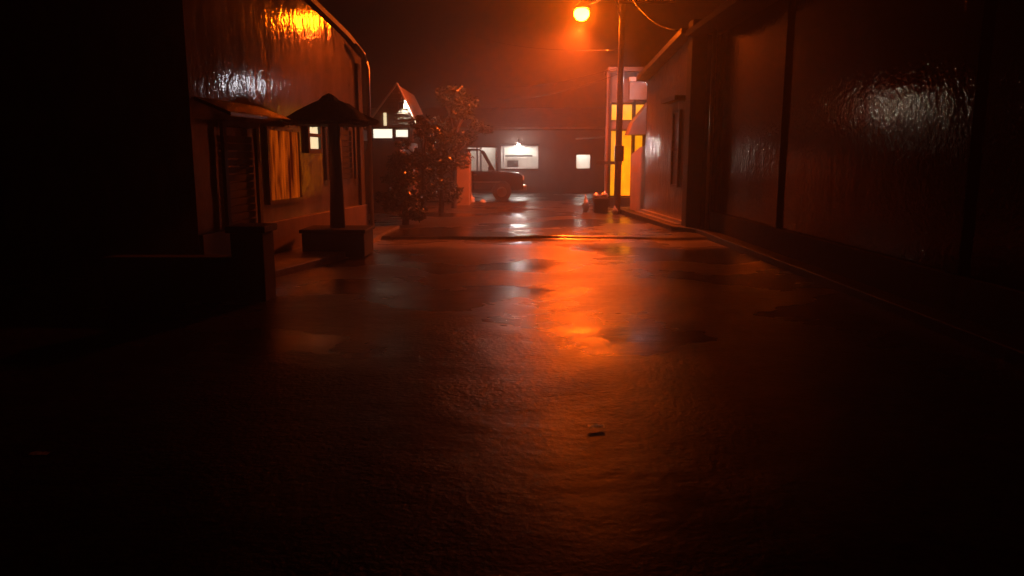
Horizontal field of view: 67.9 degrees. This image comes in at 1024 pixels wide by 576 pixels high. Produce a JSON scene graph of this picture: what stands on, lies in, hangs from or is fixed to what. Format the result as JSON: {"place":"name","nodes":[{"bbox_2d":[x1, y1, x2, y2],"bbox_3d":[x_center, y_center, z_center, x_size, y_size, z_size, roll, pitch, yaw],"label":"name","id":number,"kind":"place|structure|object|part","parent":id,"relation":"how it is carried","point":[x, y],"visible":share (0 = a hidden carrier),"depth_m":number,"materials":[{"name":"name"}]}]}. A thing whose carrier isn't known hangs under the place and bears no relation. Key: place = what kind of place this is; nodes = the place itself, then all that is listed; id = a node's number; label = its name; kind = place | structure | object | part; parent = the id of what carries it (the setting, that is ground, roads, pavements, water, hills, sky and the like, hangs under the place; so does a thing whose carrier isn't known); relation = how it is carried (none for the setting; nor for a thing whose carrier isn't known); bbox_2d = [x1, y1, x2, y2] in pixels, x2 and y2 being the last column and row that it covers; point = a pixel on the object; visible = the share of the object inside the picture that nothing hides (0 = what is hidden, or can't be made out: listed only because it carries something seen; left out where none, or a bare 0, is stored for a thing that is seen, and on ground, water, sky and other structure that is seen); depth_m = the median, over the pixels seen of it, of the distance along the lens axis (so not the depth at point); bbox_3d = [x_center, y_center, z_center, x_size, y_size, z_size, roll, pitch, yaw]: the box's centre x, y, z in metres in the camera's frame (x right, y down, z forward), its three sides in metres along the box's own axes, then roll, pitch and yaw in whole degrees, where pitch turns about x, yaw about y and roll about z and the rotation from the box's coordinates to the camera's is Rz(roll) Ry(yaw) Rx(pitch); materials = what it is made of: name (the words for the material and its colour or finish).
{"place":"outdoors","nodes":[
{"label":"outdoors","id":0,"kind":"place"},
{"bbox_2d":[274,225,399,277],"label":"pavement","id":1,"kind":"structure","parent":0,"point":[295,260],"depth_m":11.91,"materials":[{"name":"concrete"}]},
{"bbox_2d":[0,192,1023,575],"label":"road","id":2,"kind":"structure","parent":0,"point":[434,394],"depth_m":4.71,"materials":[{"name":"grey asphalt"}]},
{"bbox_2d":[0,181,11,283],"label":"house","id":3,"kind":"structure","parent":2,"relation":"on","point":[5,274],"depth_m":9.87,"materials":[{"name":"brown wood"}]},
{"bbox_2d":[102,255,233,301],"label":"wall","id":4,"kind":"structure","parent":2,"relation":"on","point":[195,278],"depth_m":8.71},
{"bbox_2d":[0,0,373,278],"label":"house","id":5,"kind":"structure","parent":2,"relation":"on","point":[143,127],"depth_m":10.15,"materials":[{"name":"paint"}]},
{"bbox_2d":[219,119,263,225],"bbox_3d":[-3.930,-1.641,11.023,0.104,1.520,1.088,1,10,7],"label":"door","id":6,"kind":"structure","parent":5,"relation":"in","point":[226,170],"depth_m":11.05,"materials":[{"name":"brown wood"}]},
{"bbox_2d":[264,126,303,204],"bbox_3d":[-3.761,-2.032,12.584,0.050,1.230,1.330,1,10,7],"label":"window","id":7,"kind":"structure","parent":5,"relation":"in","point":[283,154],"depth_m":12.55,"materials":[{"name":"paint"}]},
{"bbox_2d":[304,126,322,152],"bbox_3d":[-3.592,-2.764,13.757,0.070,0.642,0.665,1,10,7],"label":"window","id":8,"kind":"structure","parent":5,"relation":"in","point":[313,136],"depth_m":13.75,"materials":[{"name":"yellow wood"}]},
{"bbox_2d":[225,223,276,302],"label":"gate pillar","id":9,"kind":"structure","parent":2,"relation":"on","point":[253,261],"depth_m":8.64,"materials":[{"name":"paint"}]},
{"bbox_2d":[281,93,378,256],"bbox_3d":[-3.024,-1.896,12.769,1.610,2.680,1.582,0,10,0],"label":"garden umbrella","id":10,"kind":"object","parent":2,"relation":"on","point":[332,113],"visible":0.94,"depth_m":12.54,"materials":[{"name":"paint"}]},
{"bbox_2d":[363,83,426,212],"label":"house","id":11,"kind":"structure","parent":2,"relation":"on","point":[389,116],"depth_m":23.10,"materials":[{"name":"brown paint"}]},
{"bbox_2d":[371,127,409,140],"bbox_3d":[-3.683,-4.674,23.023,1.182,0.412,0.100,0,10,0],"label":"window","id":12,"kind":"structure","parent":11,"relation":"in","point":[380,133],"depth_m":23.00,"materials":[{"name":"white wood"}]},
{"bbox_2d":[398,102,403,108],"bbox_3d":[-3.719,-5.622,23.646,0.450,0.200,1.980,-3,10,-15],"label":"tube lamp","id":13,"kind":"object","parent":11,"relation":"attached to","point":[400,105],"visible":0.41,"depth_m":22.75,"materials":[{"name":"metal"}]},
{"bbox_2d":[374,149,428,224],"bbox_3d":[-2.651,-2.410,18.494,1.285,1.900,1.678,0,10,0],"label":"shrub","id":14,"kind":"object","parent":2,"relation":"on","point":[402,181],"visible":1,"depth_m":18.16,"materials":[{"name":"green plant"}]},
{"bbox_2d":[385,114,455,218],"bbox_3d":[-2.401,-3.211,20.287,1.894,2.876,1.547,0,10,0],"label":"shrub","id":15,"kind":"object","parent":2,"relation":"on","point":[424,160],"visible":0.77,"depth_m":20.11,"materials":[{"name":"green plant"}]},
{"bbox_2d":[414,123,468,213],"bbox_3d":[-2.190,-3.459,22.264,1.661,2.707,1.816,-7,12,-36],"label":"shrub","id":16,"kind":"object","parent":2,"relation":"on","point":[448,187],"visible":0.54,"depth_m":22.19,"materials":[{"name":"green plant"}]},
{"bbox_2d":[428,84,492,207],"bbox_3d":[-1.932,-4.564,24.780,2.126,4.041,2.354,-6,12,-33],"label":"tree","id":17,"kind":"object","parent":2,"relation":"on","point":[458,94],"visible":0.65,"depth_m":24.35,"materials":[{"name":"green plant"}]},
{"bbox_2d":[457,153,471,204],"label":"gate wall","id":18,"kind":"structure","parent":2,"relation":"on","point":[464,178],"depth_m":26.77,"materials":[{"name":"paint"}]},
{"bbox_2d":[426,149,526,200],"bbox_3d":[-1.468,-4.482,30.094,4.088,1.998,1.960,0,10,0],"label":"parked car","id":19,"kind":"object","parent":2,"relation":"on","point":[484,176],"visible":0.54,"depth_m":29.32,"materials":[{"name":"black paint"}]},
{"bbox_3d":[-1.234,-4.904,29.319,0.880,0.761,0.012,0,10,0],"label":"side window","id":20,"kind":"part","parent":19,"relation":"part of","materials":[{"name":"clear glass"}]},
{"bbox_2d":[363,108,605,192],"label":"building","id":21,"kind":"structure","parent":2,"relation":"on","point":[564,161],"depth_m":37.55,"materials":[{"name":"brown paint"}]},
{"bbox_2d":[466,146,504,170],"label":"window","id":22,"kind":"structure","parent":21,"relation":"in","point":[489,150],"depth_m":38.86,"materials":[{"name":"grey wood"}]},
{"bbox_2d":[495,146,537,169],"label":"shop window","id":23,"kind":"structure","parent":21,"relation":"in","point":[523,162],"depth_m":38.88,"materials":[{"name":"white glass"}]},
{"bbox_2d":[574,153,591,169],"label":"window","id":24,"kind":"structure","parent":21,"relation":"in","point":[583,161],"depth_m":38.93,"materials":[{"name":"white glass"}]},
{"bbox_2d":[582,194,588,211],"bbox_3d":[2.277,-2.609,23.495,0.216,0.587,0.229,-4,11,-25],"label":"plastic bag","id":25,"kind":"object","parent":2,"relation":"on","point":[585,206],"visible":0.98,"depth_m":23.43,"materials":[{"name":"plastic"}]},
{"bbox_2d":[588,424,603,427],"bbox_3d":[0.508,0.834,4.590,0.100,0.012,0.050,0,10,0],"label":"plastic wrapper","id":26,"kind":"object","parent":2,"relation":"on","point":[595,425],"visible":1,"depth_m":4.58,"materials":[{"name":"plastic"}]},
{"bbox_2d":[591,197,609,212],"bbox_3d":[2.708,-2.542,23.302,0.501,0.440,0.520,0,10,0],"label":"rubbish bin","id":27,"kind":"object","parent":2,"relation":"on","point":[600,204],"visible":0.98,"depth_m":23.08,"materials":[{"name":"brown plastic"}]},
{"bbox_2d":[593,193,599,197],"bbox_3d":[2.577,-2.824,23.208,0.224,0.170,0.227,0,10,0],"label":"plastic bag","id":28,"kind":"object","parent":27,"relation":"on","point":[596,195],"visible":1,"depth_m":23.15,"materials":[{"name":"white plastic"}]},
{"bbox_2d":[600,191,608,197],"bbox_3d":[2.828,-2.858,23.247,0.270,0.232,0.234,0,10,0],"label":"plastic bag","id":29,"kind":"object","parent":27,"relation":"on","point":[604,194],"visible":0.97,"depth_m":23.18,"materials":[{"name":"white plastic"}]},
{"bbox_2d":[575,67,646,206],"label":"shop","id":30,"kind":"structure","parent":2,"relation":"on","point":[634,115],"depth_m":25.95,"materials":[{"name":"yellow paint"}]},
{"bbox_2d":[611,206,617,214],"bbox_3d":[3.047,-2.303,22.533,0.198,0.263,0.181,-3,10,-16],"label":"plastic bag","id":31,"kind":"object","parent":2,"relation":"on","point":[614,211],"visible":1,"depth_m":22.49,"materials":[{"name":"plastic"}]},
{"bbox_2d":[630,146,644,210],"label":"boundary wall","id":32,"kind":"structure","parent":2,"relation":"on","point":[637,182],"depth_m":22.54,"materials":[{"name":"paint"}]},
{"bbox_2d":[613,0,674,213],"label":"utility pole","id":33,"kind":"object","parent":2,"relation":"on","point":[618,153],"visible":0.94,"depth_m":22.32,"materials":[{"name":"concrete"}]},
{"bbox_2d":[450,25,617,50],"bbox_3d":[-0.442,-11.793,35.025,0.022,5.282,27.943,-3,10,-15],"label":"cable","id":34,"kind":"object","parent":33,"relation":"attached to","point":[542,48],"visible":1,"depth_m":28.43,"materials":[{"name":"grey plastic"}]},
{"bbox_2d":[483,68,616,86],"bbox_3d":[0.764,-8.418,30.525,0.022,1.123,17.664,-3,10,-16],"label":"cable","id":35,"kind":"object","parent":33,"relation":"attached to","point":[561,81],"visible":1,"depth_m":26.73,"materials":[{"name":"grey plastic"}]},
{"bbox_2d":[488,74,617,98],"bbox_3d":[0.968,-7.984,30.598,0.022,0.730,17.560,-2,10,-14],"label":"cable","id":36,"kind":"object","parent":33,"relation":"attached to","point":[557,92],"visible":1,"depth_m":27.88,"materials":[{"name":"grey plastic"}]},
{"bbox_2d":[573,0,621,20],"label":"street lamp","id":37,"kind":"object","parent":33,"relation":"attached to","point":[581,9],"visible":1,"depth_m":23.32,"materials":[{"name":"glass"}]},
{"bbox_2d":[633,0,677,30],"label":"cable","id":38,"kind":"object","parent":33,"relation":"attached to","point":[652,20],"visible":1,"depth_m":18.71,"materials":[{"name":"grey plastic"}]},
{"bbox_2d":[634,28,725,227],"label":"house","id":39,"kind":"structure","parent":2,"relation":"on","point":[663,73],"depth_m":18.86,"materials":[{"name":"paint"}]},
{"bbox_2d":[670,109,681,186],"bbox_3d":[3.916,-3.327,18.173,0.061,1.800,0.671,0,10,-3],"label":"window","id":40,"kind":"structure","parent":39,"relation":"in","point":[677,114],"depth_m":18.17,"materials":[{"name":"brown wood"}]},
{"bbox_2d":[681,19,708,226],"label":"column","id":41,"kind":"structure","parent":2,"relation":"on","point":[697,57],"depth_m":16.61,"materials":[{"name":"paint"}]},
{"bbox_2d":[620,208,1023,368],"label":"kerb","id":42,"kind":"structure","parent":2,"relation":"on","point":[1007,348],"depth_m":8.15,"materials":[{"name":"grey concrete"}]},
{"bbox_2d":[686,0,1023,339],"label":"building","id":43,"kind":"structure","parent":2,"relation":"on","point":[878,144],"depth_m":8.88,"materials":[{"name":"brown metal"}]},
{"bbox_2d":[317,0,727,129],"label":"sky","id":44,"kind":"structure","parent":0,"point":[411,44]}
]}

